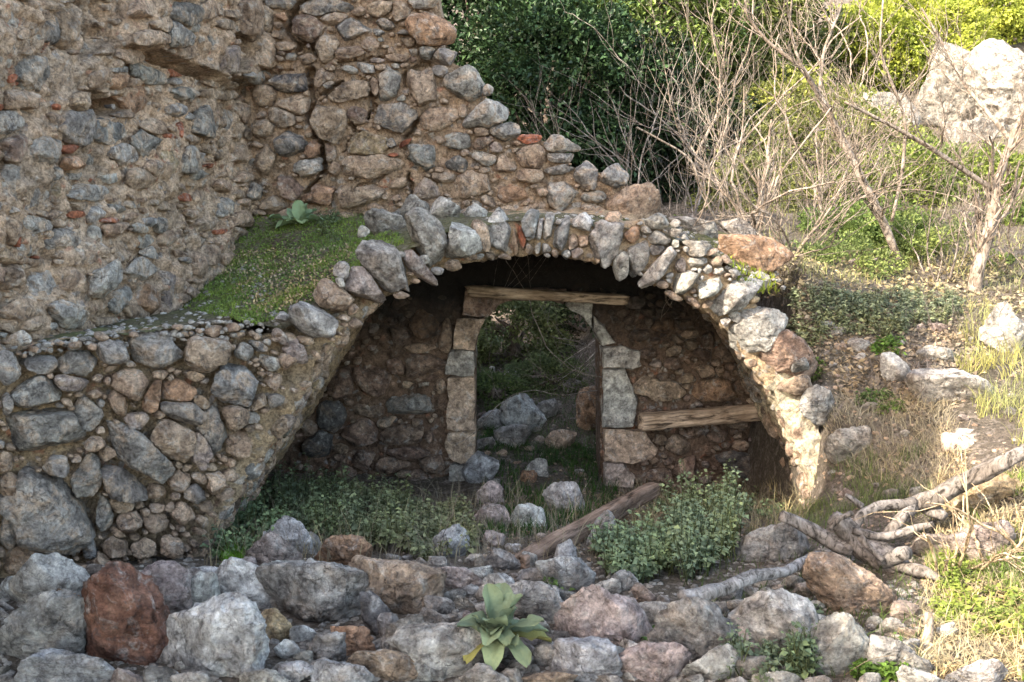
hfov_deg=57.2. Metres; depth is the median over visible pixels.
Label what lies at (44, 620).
boulder
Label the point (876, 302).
grey herb
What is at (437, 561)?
stone
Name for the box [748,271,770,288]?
stone
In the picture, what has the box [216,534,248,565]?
bright tuft
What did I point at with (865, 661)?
dry twig
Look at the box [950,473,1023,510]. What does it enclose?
boulder
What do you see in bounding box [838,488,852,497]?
stone
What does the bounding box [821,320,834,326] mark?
stone
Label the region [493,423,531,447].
boulder
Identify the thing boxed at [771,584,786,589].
stone
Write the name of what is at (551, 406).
boulder
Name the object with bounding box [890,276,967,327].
grey herb
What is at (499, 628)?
mullein plant
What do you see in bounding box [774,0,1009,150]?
bare bush
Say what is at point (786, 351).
boulder
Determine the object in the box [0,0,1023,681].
ground
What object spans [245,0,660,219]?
ruined wall
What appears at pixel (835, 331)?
stone
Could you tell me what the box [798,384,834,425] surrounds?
boulder
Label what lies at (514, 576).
stone
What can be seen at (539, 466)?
boulder
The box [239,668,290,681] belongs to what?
boulder
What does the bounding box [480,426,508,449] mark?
weed
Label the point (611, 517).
boulder
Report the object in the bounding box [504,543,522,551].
stone
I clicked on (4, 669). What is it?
stone
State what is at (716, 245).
moss
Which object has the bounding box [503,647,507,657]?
boulder
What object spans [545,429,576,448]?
boulder
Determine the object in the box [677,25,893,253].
bare bush
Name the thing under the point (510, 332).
green bush
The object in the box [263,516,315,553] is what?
boulder
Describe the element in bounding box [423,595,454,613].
boulder
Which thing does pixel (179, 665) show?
stone
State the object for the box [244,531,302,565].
boulder
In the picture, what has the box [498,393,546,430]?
boulder
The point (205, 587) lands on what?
boulder
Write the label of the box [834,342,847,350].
stone
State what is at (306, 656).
boulder
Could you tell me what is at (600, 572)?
stone
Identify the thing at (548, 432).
shade grass
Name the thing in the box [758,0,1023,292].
bare tree
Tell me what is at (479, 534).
dry stalks
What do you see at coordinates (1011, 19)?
green bush
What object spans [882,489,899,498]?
stone
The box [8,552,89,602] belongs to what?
boulder
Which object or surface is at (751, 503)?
herb clump
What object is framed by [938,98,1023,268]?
bare bush
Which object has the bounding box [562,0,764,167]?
evergreen tree
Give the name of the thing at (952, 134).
boulder
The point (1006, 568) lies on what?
sunny grass
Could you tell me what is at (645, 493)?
fallen beam
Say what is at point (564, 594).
boulder
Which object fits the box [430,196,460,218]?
boulder
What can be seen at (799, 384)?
boulder
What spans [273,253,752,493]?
doorway wall
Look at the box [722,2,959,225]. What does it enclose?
bare bush
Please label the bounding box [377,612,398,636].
boulder
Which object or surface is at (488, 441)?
stone
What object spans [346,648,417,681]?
boulder
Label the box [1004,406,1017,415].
stone
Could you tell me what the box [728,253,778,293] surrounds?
yellow tuft
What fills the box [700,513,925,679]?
rock grass
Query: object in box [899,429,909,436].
stone
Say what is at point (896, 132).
bare bush
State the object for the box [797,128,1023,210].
green bush
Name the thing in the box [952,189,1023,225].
green bush
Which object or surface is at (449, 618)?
stone
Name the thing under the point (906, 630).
stone
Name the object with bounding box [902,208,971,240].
green bush
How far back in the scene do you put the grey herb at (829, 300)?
6.59 m
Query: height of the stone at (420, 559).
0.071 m
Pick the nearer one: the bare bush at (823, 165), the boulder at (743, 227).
the boulder at (743, 227)
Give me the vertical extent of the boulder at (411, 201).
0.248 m
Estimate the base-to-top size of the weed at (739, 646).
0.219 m
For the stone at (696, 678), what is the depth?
3.58 m
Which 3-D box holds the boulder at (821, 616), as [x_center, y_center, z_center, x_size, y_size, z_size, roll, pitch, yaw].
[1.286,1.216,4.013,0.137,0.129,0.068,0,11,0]
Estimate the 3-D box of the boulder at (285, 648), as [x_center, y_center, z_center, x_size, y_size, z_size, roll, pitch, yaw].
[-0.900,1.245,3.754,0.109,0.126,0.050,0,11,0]
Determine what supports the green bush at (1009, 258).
on the ground at (766, 452)
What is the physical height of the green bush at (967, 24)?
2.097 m
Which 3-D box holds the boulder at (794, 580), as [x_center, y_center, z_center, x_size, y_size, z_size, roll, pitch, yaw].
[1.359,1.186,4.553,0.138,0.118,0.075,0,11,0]
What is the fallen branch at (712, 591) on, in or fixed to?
on the boulder at (697, 627)
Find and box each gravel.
[0,546,940,681]
[11,259,279,355]
[478,368,760,561]
[486,211,785,289]
[767,290,1023,681]
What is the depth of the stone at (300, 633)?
3.91 m
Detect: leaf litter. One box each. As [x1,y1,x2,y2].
[316,492,792,545]
[473,339,640,508]
[764,241,1023,312]
[790,301,985,423]
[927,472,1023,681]
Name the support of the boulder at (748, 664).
on the ground at (766, 452)
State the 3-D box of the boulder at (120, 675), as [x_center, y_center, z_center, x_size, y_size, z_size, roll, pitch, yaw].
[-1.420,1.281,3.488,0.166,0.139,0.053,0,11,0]
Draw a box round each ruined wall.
[0,0,277,350]
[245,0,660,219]
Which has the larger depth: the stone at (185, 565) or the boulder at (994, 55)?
the boulder at (994, 55)
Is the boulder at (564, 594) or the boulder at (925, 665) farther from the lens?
the boulder at (564, 594)
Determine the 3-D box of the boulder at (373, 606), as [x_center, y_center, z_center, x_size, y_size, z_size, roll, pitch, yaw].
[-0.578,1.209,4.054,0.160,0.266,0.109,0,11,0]
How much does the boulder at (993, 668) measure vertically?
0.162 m
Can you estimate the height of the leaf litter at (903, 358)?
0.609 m
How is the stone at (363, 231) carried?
on the earth terrace
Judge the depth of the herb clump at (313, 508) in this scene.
6.15 m
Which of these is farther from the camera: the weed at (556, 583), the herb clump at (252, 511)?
the herb clump at (252, 511)
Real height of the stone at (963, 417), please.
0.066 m
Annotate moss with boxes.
[483,214,645,220]
[669,226,767,273]
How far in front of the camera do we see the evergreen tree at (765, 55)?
13.30 m
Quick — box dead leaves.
[221,243,353,315]
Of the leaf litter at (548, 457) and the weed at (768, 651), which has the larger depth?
the leaf litter at (548, 457)
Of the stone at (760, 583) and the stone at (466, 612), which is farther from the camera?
the stone at (760, 583)
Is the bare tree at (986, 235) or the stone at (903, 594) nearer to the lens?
the stone at (903, 594)
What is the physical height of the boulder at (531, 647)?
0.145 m
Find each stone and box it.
[0,601,13,609]
[0,665,9,674]
[0,674,12,681]
[174,661,184,670]
[179,562,195,568]
[241,556,256,564]
[270,599,278,608]
[272,662,285,670]
[289,625,315,641]
[309,531,321,552]
[357,225,369,237]
[385,553,401,559]
[401,554,416,559]
[415,557,426,563]
[419,607,439,623]
[427,556,446,566]
[434,614,459,623]
[452,609,458,614]
[460,584,478,596]
[462,610,470,617]
[463,203,487,216]
[464,553,482,564]
[474,557,484,566]
[475,602,485,613]
[477,411,486,417]
[477,437,496,448]
[482,530,504,546]
[496,449,507,455]
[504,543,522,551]
[508,573,519,581]
[520,470,537,482]
[523,637,543,645]
[524,445,534,450]
[531,664,539,671]
[532,426,541,431]
[535,436,544,440]
[537,533,545,538]
[539,620,550,634]
[563,378,583,391]
[577,472,586,476]
[593,569,604,574]
[622,672,633,678]
[656,594,669,601]
[680,674,703,681]
[715,601,728,613]
[726,599,742,610]
[728,676,747,681]
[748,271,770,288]
[754,580,775,587]
[759,587,772,590]
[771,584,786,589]
[791,357,808,372]
[811,600,825,609]
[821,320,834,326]
[829,326,845,334]
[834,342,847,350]
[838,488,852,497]
[847,338,871,351]
[855,353,865,358]
[860,402,877,410]
[865,615,882,627]
[866,624,875,629]
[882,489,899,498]
[885,408,901,416]
[898,592,906,597]
[898,627,915,637]
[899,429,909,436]
[903,638,919,649]
[908,486,924,497]
[914,323,925,331]
[928,323,947,332]
[936,621,958,637]
[958,413,968,420]
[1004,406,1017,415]
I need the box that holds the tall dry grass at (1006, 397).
[945,288,1023,445]
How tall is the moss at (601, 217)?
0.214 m
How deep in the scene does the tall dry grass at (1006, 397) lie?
6.03 m
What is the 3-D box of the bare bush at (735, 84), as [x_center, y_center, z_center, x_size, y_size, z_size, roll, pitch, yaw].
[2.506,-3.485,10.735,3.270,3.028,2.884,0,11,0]
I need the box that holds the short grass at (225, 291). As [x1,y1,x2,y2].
[182,210,403,324]
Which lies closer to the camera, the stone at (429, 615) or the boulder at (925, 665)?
the boulder at (925, 665)
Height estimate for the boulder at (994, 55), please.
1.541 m
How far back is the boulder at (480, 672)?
3.52 m
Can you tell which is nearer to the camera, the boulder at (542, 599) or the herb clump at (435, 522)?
the boulder at (542, 599)
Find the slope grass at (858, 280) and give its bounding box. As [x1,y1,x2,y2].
[697,111,1023,292]
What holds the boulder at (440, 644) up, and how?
on the ground at (766, 452)
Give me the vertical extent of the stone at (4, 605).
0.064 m
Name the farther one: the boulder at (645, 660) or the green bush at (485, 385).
the green bush at (485, 385)
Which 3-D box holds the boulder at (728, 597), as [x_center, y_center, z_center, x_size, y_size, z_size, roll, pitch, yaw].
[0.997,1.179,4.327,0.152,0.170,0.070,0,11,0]
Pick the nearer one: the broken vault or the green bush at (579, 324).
the broken vault
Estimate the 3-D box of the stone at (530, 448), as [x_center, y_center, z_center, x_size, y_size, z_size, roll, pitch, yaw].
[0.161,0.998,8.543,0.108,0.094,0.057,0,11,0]
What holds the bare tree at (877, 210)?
on the ground at (766, 452)
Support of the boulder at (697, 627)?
on the ground at (766, 452)
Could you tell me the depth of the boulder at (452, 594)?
4.35 m
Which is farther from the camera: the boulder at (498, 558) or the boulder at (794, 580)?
the boulder at (498, 558)
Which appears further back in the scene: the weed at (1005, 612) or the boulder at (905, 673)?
the weed at (1005, 612)
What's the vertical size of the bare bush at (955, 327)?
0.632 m
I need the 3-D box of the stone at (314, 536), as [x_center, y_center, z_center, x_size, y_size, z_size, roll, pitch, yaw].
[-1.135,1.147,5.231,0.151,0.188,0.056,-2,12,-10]
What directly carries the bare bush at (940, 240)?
on the ground at (766, 452)
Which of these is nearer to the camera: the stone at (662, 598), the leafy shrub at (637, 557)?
the stone at (662, 598)
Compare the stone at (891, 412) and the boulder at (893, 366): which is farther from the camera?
the boulder at (893, 366)
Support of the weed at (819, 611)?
on the ground at (766, 452)
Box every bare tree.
[702,0,927,265]
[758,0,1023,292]
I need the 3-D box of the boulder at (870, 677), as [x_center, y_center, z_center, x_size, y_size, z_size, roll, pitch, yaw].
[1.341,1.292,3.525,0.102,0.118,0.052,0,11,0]
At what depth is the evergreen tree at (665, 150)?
11.12 m
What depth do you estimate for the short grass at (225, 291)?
6.22 m
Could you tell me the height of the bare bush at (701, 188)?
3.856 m
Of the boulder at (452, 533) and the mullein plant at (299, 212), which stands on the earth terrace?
the mullein plant at (299, 212)
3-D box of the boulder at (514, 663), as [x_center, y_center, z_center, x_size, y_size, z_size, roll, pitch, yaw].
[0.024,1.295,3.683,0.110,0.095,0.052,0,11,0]
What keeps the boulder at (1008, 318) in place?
on the ground at (766, 452)
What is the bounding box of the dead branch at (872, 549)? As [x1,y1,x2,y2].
[778,443,1023,580]
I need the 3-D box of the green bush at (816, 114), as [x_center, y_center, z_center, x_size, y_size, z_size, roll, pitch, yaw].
[3.926,-2.142,11.326,2.112,1.890,2.071,6,13,29]
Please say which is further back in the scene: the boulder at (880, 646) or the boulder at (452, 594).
the boulder at (452, 594)
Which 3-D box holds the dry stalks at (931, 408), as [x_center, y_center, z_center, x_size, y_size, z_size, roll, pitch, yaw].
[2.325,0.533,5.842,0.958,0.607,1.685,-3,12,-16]
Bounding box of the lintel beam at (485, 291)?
[464,285,629,304]
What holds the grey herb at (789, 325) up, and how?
on the ground at (766, 452)
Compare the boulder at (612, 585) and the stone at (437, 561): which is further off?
the stone at (437, 561)
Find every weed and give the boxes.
[313,206,341,241]
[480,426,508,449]
[543,576,575,590]
[544,440,596,476]
[718,618,756,678]
[747,639,784,681]
[778,620,824,679]
[808,598,824,613]
[811,357,825,380]
[848,631,908,681]
[854,387,905,416]
[869,334,906,355]
[927,544,986,623]
[968,580,1023,641]
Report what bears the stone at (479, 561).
on the ground at (766, 452)
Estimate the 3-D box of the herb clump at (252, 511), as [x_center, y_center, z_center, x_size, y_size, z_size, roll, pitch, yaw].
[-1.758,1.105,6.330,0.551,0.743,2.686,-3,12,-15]
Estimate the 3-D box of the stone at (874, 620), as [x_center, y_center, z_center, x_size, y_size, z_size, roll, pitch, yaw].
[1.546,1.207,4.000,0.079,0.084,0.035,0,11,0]
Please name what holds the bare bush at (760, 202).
on the ground at (766, 452)
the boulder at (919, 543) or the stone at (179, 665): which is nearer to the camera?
the stone at (179, 665)
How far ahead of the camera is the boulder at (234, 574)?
4.21 m
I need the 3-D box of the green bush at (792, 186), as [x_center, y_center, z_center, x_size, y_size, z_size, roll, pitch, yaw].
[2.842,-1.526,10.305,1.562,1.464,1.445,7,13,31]
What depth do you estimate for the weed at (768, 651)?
3.62 m
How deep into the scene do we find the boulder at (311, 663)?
3.57 m
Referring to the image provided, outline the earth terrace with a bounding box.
[13,211,753,353]
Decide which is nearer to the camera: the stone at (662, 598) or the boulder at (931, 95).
the stone at (662, 598)
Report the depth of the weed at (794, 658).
3.59 m
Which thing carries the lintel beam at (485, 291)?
attached to the doorway wall at (403, 381)
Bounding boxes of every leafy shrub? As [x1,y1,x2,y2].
[585,507,687,582]
[656,458,751,586]
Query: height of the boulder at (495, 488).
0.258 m
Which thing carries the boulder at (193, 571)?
on the ground at (766, 452)
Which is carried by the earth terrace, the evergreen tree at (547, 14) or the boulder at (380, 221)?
the boulder at (380, 221)
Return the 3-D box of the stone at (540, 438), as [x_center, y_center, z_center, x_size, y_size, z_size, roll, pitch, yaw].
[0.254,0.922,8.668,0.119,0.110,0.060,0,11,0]
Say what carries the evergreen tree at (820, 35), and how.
on the ground at (766, 452)
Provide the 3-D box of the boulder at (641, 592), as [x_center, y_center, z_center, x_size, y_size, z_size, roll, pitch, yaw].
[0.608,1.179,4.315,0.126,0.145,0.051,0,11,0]
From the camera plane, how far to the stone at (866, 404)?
5.96 m
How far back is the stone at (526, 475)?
7.80 m
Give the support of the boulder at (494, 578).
on the ground at (766, 452)
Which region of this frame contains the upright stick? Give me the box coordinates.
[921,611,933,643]
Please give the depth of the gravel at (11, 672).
4.16 m
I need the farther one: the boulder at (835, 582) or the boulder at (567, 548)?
the boulder at (567, 548)
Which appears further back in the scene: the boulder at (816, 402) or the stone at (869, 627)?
the boulder at (816, 402)
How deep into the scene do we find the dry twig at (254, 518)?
5.07 m
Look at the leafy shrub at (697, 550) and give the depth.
5.07 m
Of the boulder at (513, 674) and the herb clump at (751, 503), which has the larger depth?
the herb clump at (751, 503)
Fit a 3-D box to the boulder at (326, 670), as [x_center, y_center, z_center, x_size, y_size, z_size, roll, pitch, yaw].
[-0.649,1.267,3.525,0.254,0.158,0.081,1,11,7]
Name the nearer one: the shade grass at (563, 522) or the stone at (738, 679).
the stone at (738, 679)
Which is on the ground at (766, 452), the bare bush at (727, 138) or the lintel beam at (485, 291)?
the bare bush at (727, 138)
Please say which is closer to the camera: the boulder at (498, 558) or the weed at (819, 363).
the boulder at (498, 558)
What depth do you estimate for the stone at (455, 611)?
4.21 m
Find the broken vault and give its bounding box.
[184,206,821,556]
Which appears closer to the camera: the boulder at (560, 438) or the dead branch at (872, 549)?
the dead branch at (872, 549)
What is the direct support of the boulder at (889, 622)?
on the ground at (766, 452)
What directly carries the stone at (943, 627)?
on the ground at (766, 452)
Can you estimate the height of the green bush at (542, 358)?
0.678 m
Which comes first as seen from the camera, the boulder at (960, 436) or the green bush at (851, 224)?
the boulder at (960, 436)
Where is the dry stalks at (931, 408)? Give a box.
[816,382,990,496]
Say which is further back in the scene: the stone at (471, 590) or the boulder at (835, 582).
the stone at (471, 590)
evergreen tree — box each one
[441,0,596,125]
[447,0,691,185]
[455,0,639,113]
[528,23,765,202]
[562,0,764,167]
[633,0,824,102]
[706,0,867,94]
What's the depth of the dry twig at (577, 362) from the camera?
9.26 m
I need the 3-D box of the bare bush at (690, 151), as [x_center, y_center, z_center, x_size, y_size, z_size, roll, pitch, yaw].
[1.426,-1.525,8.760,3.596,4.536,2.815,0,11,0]
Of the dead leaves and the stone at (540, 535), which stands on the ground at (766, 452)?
the stone at (540, 535)
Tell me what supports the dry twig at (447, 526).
on the ground at (766, 452)
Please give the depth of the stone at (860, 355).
6.34 m
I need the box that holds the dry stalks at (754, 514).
[624,474,823,530]
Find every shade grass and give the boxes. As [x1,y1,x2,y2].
[475,423,619,538]
[476,352,595,458]
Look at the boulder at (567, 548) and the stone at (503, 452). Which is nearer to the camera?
the boulder at (567, 548)
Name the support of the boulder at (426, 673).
on the ground at (766, 452)
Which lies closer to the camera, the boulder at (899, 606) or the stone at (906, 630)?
the stone at (906, 630)
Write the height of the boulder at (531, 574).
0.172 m
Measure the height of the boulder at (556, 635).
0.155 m
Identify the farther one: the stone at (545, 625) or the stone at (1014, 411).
the stone at (1014, 411)
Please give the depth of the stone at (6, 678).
3.58 m
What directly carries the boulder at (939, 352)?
on the ground at (766, 452)
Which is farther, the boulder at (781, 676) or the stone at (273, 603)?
the stone at (273, 603)
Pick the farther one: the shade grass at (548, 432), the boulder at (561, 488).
the shade grass at (548, 432)
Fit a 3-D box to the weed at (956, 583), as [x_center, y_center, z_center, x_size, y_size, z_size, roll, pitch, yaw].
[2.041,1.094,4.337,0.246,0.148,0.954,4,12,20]
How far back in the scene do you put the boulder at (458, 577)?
4.54 m
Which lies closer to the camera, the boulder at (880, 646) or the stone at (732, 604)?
the boulder at (880, 646)
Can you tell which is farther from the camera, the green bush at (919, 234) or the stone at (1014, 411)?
the green bush at (919, 234)
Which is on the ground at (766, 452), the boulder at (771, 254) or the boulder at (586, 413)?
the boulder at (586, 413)
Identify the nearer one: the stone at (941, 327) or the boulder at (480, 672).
the boulder at (480, 672)
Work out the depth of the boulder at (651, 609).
4.01 m
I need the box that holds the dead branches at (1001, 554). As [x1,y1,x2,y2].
[853,420,1023,575]
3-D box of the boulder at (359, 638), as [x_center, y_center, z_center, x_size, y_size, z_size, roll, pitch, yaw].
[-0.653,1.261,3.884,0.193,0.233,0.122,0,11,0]
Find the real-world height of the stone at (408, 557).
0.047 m
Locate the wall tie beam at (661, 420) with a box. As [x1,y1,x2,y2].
[637,403,760,431]
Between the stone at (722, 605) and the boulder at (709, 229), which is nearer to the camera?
the stone at (722, 605)
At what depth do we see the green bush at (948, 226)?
8.49 m
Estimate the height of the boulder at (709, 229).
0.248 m
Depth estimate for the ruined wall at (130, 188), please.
5.34 m
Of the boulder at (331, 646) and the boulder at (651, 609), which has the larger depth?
the boulder at (651, 609)
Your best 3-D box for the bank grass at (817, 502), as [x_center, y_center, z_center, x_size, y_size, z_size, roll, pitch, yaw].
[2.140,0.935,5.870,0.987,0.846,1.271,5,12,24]
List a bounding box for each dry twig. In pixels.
[181,439,386,557]
[401,485,488,554]
[543,340,594,389]
[565,463,704,525]
[788,627,903,675]
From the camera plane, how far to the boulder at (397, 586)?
4.20 m
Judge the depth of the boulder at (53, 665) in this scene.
3.50 m
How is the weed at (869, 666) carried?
on the ground at (766, 452)
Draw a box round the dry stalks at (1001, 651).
[893,447,1023,681]
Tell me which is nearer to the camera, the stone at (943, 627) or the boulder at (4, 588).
the stone at (943, 627)
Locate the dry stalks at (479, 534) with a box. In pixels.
[181,461,755,565]
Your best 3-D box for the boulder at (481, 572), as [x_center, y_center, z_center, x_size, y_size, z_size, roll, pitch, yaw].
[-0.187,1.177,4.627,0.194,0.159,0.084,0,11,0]
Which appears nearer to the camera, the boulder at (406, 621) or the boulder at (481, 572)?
the boulder at (406, 621)
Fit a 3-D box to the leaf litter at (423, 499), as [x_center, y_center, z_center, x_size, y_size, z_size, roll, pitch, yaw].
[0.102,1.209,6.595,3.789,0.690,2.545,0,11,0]
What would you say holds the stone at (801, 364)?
on the boulder at (786, 351)
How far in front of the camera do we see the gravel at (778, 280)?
6.52 m
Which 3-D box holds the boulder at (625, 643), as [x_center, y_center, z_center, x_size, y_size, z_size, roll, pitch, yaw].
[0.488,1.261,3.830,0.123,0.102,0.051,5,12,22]
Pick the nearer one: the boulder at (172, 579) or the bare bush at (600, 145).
the boulder at (172, 579)
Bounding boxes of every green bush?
[477,300,577,370]
[477,365,529,411]
[498,351,588,396]
[536,301,594,349]
[655,92,820,195]
[686,134,847,212]
[734,61,871,159]
[751,81,932,192]
[785,230,912,279]
[795,195,939,257]
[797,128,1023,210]
[803,0,1004,91]
[839,208,956,265]
[894,0,1023,44]
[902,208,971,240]
[922,217,994,248]
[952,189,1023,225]
[971,248,1023,276]
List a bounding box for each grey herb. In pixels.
[783,281,853,337]
[785,314,826,351]
[837,284,913,336]
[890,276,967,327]
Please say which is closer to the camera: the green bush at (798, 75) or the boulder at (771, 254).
the boulder at (771, 254)
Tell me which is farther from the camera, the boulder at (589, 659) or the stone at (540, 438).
the stone at (540, 438)
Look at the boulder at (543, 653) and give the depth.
3.73 m
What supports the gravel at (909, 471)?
on the ground at (766, 452)
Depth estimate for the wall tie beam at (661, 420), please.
7.51 m
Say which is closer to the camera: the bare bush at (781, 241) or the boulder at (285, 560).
the boulder at (285, 560)
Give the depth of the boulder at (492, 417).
8.78 m
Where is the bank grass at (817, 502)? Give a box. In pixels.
[767,436,932,525]
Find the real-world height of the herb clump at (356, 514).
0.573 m
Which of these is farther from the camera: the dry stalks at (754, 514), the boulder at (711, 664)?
the dry stalks at (754, 514)
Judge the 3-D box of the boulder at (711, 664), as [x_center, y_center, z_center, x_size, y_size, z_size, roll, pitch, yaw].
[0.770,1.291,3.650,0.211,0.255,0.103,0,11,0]
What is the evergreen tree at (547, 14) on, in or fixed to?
on the ground at (766, 452)
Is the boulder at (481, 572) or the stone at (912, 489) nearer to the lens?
the boulder at (481, 572)
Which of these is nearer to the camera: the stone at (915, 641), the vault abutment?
the stone at (915, 641)
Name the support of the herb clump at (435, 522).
on the ground at (766, 452)
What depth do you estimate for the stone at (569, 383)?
9.46 m
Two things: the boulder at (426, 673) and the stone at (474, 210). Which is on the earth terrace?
the stone at (474, 210)
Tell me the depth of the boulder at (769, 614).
3.83 m
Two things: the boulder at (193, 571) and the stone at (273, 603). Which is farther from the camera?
the boulder at (193, 571)
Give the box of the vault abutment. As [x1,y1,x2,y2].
[0,322,296,577]
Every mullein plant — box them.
[269,200,322,228]
[455,583,551,669]
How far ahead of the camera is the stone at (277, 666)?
3.59 m
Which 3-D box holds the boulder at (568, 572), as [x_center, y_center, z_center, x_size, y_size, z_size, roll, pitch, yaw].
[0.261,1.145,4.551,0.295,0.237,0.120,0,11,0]
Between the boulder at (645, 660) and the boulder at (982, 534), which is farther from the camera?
the boulder at (982, 534)
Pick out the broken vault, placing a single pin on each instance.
(718, 295)
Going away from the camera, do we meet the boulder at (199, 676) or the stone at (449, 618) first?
the boulder at (199, 676)
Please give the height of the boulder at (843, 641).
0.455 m
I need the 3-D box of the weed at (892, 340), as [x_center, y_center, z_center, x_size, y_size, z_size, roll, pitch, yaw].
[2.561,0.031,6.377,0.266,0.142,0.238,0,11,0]
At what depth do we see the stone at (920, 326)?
6.58 m
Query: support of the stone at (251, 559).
on the ground at (766, 452)
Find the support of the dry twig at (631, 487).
on the ground at (766, 452)
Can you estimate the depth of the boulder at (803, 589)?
4.37 m
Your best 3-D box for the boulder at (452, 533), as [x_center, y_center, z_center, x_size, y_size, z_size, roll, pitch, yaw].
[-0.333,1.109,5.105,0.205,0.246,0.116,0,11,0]
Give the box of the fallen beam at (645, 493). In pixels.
[515,482,660,568]
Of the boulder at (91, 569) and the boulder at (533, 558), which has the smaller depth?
the boulder at (91, 569)
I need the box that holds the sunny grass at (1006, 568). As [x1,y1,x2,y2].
[919,464,1023,680]
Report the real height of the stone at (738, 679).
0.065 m
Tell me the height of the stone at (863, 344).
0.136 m
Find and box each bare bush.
[457,3,921,443]
[458,0,1023,404]
[500,75,635,170]
[529,0,843,352]
[620,0,884,170]
[656,30,934,234]
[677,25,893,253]
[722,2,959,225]
[724,0,933,222]
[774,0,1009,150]
[852,337,964,400]
[853,81,1023,233]
[887,109,1023,281]
[904,271,1006,342]
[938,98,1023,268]
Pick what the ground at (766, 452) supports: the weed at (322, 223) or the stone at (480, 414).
the stone at (480, 414)
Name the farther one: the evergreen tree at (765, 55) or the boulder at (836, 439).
the evergreen tree at (765, 55)
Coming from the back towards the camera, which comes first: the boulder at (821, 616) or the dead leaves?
the dead leaves
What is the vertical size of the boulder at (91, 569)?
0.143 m
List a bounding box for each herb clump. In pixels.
[199,465,293,560]
[272,452,350,540]
[337,473,419,552]
[398,489,483,560]
[641,479,784,519]
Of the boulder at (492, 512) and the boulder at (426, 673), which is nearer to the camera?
the boulder at (426, 673)
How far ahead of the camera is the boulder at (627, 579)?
4.48 m
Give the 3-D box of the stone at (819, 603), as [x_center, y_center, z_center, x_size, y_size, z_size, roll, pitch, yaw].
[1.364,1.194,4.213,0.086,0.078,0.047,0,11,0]
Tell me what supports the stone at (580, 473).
on the ground at (766, 452)
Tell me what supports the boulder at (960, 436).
on the ground at (766, 452)
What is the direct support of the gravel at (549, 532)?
on the ground at (766, 452)
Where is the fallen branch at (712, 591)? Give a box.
[677,551,820,599]
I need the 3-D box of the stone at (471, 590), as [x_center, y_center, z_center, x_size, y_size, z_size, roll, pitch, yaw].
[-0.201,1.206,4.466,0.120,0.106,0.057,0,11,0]
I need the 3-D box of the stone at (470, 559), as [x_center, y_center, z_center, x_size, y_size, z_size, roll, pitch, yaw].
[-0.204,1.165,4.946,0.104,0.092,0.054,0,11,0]
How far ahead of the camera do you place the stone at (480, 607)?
4.21 m
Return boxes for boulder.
[0,576,12,598]
[0,588,86,659]
[0,607,8,617]
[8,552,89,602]
[12,648,114,681]
[81,561,170,665]
[85,564,104,575]
[110,667,142,681]
[141,560,192,612]
[143,665,178,681]
[156,645,170,663]
[166,591,269,677]
[170,671,212,681]
[187,566,217,575]
[191,571,220,606]
[214,557,272,609]
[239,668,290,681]
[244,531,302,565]
[255,558,368,621]
[260,559,304,565]
[261,608,292,640]
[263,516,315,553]
[273,639,300,657]
[278,660,314,681]
[293,650,312,663]
[304,657,327,678]
[307,631,345,661]
[310,659,374,681]
[315,534,372,564]
[330,625,375,655]
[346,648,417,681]
[348,555,446,613]
[359,590,390,634]
[364,208,405,235]
[372,635,389,649]
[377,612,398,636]
[385,614,423,638]
[386,621,484,677]
[400,194,429,219]
[412,662,447,681]
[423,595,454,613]
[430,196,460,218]
[432,524,469,556]
[433,566,481,588]
[444,590,465,600]
[454,595,474,608]
[458,663,508,681]
[460,450,499,482]
[468,565,492,580]
[472,502,510,526]
[475,572,514,599]
[476,480,503,503]
[477,409,501,429]
[483,547,520,569]
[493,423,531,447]
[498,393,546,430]
[501,668,522,681]
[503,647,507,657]
[508,637,534,654]
[508,659,531,673]
[509,580,563,623]
[511,503,546,528]
[516,568,544,581]
[522,551,536,566]
[522,671,577,681]
[525,458,548,476]
[533,641,553,665]
[535,556,595,590]
[537,398,559,417]
[542,481,584,511]
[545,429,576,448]
[550,631,569,640]
[550,636,622,681]
[553,539,576,557]
[553,584,652,645]
[558,587,575,600]
[576,385,595,429]
[585,510,615,544]
[595,578,621,593]
[596,674,622,681]
[611,569,638,590]
[617,646,624,653]
[618,640,690,681]
[619,638,636,647]
[631,582,656,601]
[639,601,669,625]
[647,596,737,660]
[668,216,717,238]
[682,643,738,679]
[713,588,742,602]
[717,218,755,234]
[718,234,793,277]
[727,588,818,648]
[732,522,811,561]
[734,655,772,680]
[736,626,759,654]
[742,586,756,598]
[751,671,800,681]
[759,329,818,377]
[777,373,812,394]
[779,576,804,588]
[794,581,814,596]
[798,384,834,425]
[799,611,869,674]
[802,551,897,614]
[804,675,831,681]
[818,614,825,619]
[823,425,871,463]
[854,91,921,133]
[857,672,881,681]
[866,634,915,665]
[879,352,910,380]
[879,616,901,633]
[884,108,919,134]
[889,600,918,618]
[896,664,947,681]
[897,650,934,672]
[905,368,994,402]
[910,533,948,556]
[915,345,956,361]
[916,42,975,127]
[940,117,1013,144]
[940,428,977,452]
[944,658,1009,681]
[947,519,1015,561]
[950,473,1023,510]
[964,38,1023,125]
[978,301,1023,353]
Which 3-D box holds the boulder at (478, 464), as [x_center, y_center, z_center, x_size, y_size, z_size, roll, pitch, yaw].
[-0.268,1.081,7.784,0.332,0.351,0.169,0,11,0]
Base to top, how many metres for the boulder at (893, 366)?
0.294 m
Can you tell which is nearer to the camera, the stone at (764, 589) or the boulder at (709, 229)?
the stone at (764, 589)
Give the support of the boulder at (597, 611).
on the ground at (766, 452)

